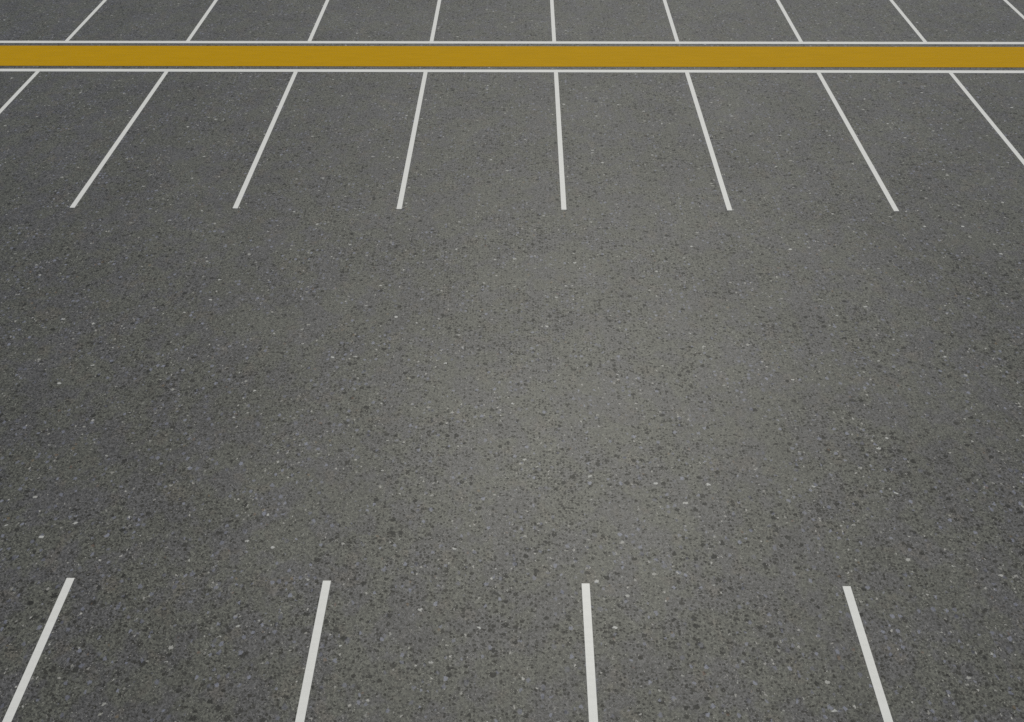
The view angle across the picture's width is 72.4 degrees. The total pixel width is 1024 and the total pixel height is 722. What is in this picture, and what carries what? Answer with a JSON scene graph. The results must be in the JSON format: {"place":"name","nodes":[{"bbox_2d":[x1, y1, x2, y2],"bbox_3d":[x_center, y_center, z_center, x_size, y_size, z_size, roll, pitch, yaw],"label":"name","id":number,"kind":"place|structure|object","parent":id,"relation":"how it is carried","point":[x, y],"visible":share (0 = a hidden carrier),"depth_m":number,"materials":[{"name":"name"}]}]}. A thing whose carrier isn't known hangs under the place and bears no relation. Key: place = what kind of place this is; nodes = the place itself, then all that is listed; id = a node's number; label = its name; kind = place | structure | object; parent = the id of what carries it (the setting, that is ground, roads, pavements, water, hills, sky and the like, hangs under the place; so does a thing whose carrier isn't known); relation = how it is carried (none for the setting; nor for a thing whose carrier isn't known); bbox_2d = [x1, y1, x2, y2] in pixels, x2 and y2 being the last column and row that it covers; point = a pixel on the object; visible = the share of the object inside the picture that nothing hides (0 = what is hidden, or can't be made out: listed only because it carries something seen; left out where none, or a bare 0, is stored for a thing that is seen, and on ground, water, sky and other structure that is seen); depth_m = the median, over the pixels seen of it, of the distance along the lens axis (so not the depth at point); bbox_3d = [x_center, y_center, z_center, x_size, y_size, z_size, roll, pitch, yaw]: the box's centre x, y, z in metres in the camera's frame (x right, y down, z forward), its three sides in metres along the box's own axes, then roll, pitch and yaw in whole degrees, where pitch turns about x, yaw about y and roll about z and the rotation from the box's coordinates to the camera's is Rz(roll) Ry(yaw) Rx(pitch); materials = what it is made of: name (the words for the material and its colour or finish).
{"place":"outdoors","nodes":[
{"label":"outdoors","id":0,"kind":"place"},
{"bbox_2d":[0,0,1023,721],"bbox_3d":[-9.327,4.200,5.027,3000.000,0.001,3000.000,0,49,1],"label":"ground","id":1,"kind":"structure","parent":0,"point":[468,418],"depth_m":8.47,"materials":[{"name":"grey asphalt"}]},
{"bbox_2d":[0,71,39,112],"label":"parking line","id":2,"kind":"object","parent":1,"relation":"on","point":[12,98],"visible":1,"depth_m":13.01,"materials":[{"name":"white paint"}]},
{"bbox_2d":[2,578,74,721],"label":"parking line","id":3,"kind":"object","parent":1,"relation":"on","point":[31,665],"visible":1,"depth_m":6.34,"materials":[{"name":"white paint"}]},
{"bbox_2d":[65,0,106,40],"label":"parking line","id":4,"kind":"object","parent":1,"relation":"on","point":[85,20],"visible":1,"depth_m":14.99,"materials":[{"name":"white paint"}]},
{"bbox_2d":[70,72,167,207],"bbox_3d":[-6.686,-3.963,12.091,0.078,0.006,4.303,0,49,1],"label":"parking line","id":5,"kind":"object","parent":1,"relation":"on","point":[108,155],"visible":1,"depth_m":11.84,"materials":[{"name":"white paint"}]},
{"bbox_2d":[186,0,217,40],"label":"parking line","id":6,"kind":"object","parent":1,"relation":"on","point":[201,20],"visible":1,"depth_m":14.96,"materials":[{"name":"white paint"}]},
{"bbox_2d":[233,72,297,208],"bbox_3d":[-4.186,-3.946,12.061,0.078,0.006,4.303,0,49,1],"label":"parking line","id":7,"kind":"object","parent":1,"relation":"on","point":[258,156],"visible":1,"depth_m":11.81,"materials":[{"name":"white paint"}]},
{"bbox_2d":[295,581,330,721],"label":"parking line","id":8,"kind":"object","parent":1,"relation":"on","point":[310,667],"visible":1,"depth_m":6.33,"materials":[{"name":"white paint"}]},
{"bbox_2d":[308,0,328,40],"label":"parking line","id":9,"kind":"object","parent":1,"relation":"on","point":[318,20],"visible":1,"depth_m":14.90,"materials":[{"name":"white paint"}]},
{"bbox_2d":[397,72,427,208],"bbox_3d":[-1.686,-3.929,12.031,0.078,0.006,4.303,0,49,1],"label":"parking line","id":10,"kind":"object","parent":1,"relation":"on","point":[408,158],"visible":1,"depth_m":11.78,"materials":[{"name":"white paint"}]},
{"bbox_2d":[430,0,440,40],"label":"parking line","id":11,"kind":"object","parent":1,"relation":"on","point":[435,20],"visible":1,"depth_m":14.91,"materials":[{"name":"white paint"}]},
{"bbox_2d":[0,69,1023,72],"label":"border line","id":12,"kind":"object","parent":1,"relation":"on","point":[558,71],"visible":1,"depth_m":13.44,"materials":[{"name":"white paint"}]},
{"bbox_2d":[0,41,1023,43],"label":"border line","id":13,"kind":"object","parent":1,"relation":"on","point":[469,42],"visible":1,"depth_m":14.22,"materials":[{"name":"white paint"}]},
{"bbox_2d":[0,46,1023,67],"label":"divider band","id":14,"kind":"object","parent":1,"relation":"on","point":[594,56],"visible":1,"depth_m":13.82,"materials":[{"name":"yellow paint"}]},
{"bbox_2d":[550,0,555,40],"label":"parking line","id":15,"kind":"object","parent":1,"relation":"on","point":[552,20],"visible":1,"depth_m":14.88,"materials":[{"name":"white paint"}]},
{"bbox_2d":[554,72,565,209],"bbox_3d":[0.814,-3.913,12.000,0.078,0.006,4.303,0,49,1],"label":"parking line","id":16,"kind":"object","parent":1,"relation":"on","point":[560,157],"visible":1,"depth_m":11.74,"materials":[{"name":"white paint"}]},
{"bbox_2d":[581,583,597,721],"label":"parking line","id":17,"kind":"object","parent":1,"relation":"on","point":[590,669],"visible":1,"depth_m":6.31,"materials":[{"name":"white paint"}]},
{"bbox_2d":[663,0,678,41],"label":"parking line","id":18,"kind":"object","parent":1,"relation":"on","point":[671,21],"visible":1,"depth_m":14.82,"materials":[{"name":"white paint"}]},
{"bbox_2d":[685,73,731,210],"bbox_3d":[3.313,-3.896,11.970,0.078,0.006,4.303,0,49,1],"label":"parking line","id":19,"kind":"object","parent":1,"relation":"on","point":[713,158],"visible":1,"depth_m":11.72,"materials":[{"name":"white paint"}]},
{"bbox_2d":[776,0,802,41],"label":"parking line","id":20,"kind":"object","parent":1,"relation":"on","point":[789,21],"visible":1,"depth_m":14.80,"materials":[{"name":"white paint"}]},
{"bbox_2d":[817,73,898,210],"bbox_3d":[5.813,-3.879,11.940,0.078,0.006,4.303,0,49,1],"label":"parking line","id":21,"kind":"object","parent":1,"relation":"on","point":[866,157],"visible":1,"depth_m":11.69,"materials":[{"name":"white paint"}]},
{"bbox_2d":[842,586,892,721],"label":"parking line","id":22,"kind":"object","parent":1,"relation":"on","point":[871,667],"visible":1,"depth_m":6.29,"materials":[{"name":"white paint"}]},
{"bbox_2d":[889,0,926,41],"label":"parking line","id":23,"kind":"object","parent":1,"relation":"on","point":[908,21],"visible":1,"depth_m":14.77,"materials":[{"name":"white paint"}]},
{"bbox_2d":[949,73,1023,164],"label":"parking line","id":24,"kind":"object","parent":1,"relation":"on","point":[992,124],"visible":1,"depth_m":12.21,"materials":[{"name":"white paint"}]},
{"bbox_2d":[1003,0,1023,18],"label":"parking line","id":25,"kind":"object","parent":1,"relation":"on","point":[1014,9],"depth_m":15.15,"materials":[{"name":"white paint"}]}
]}

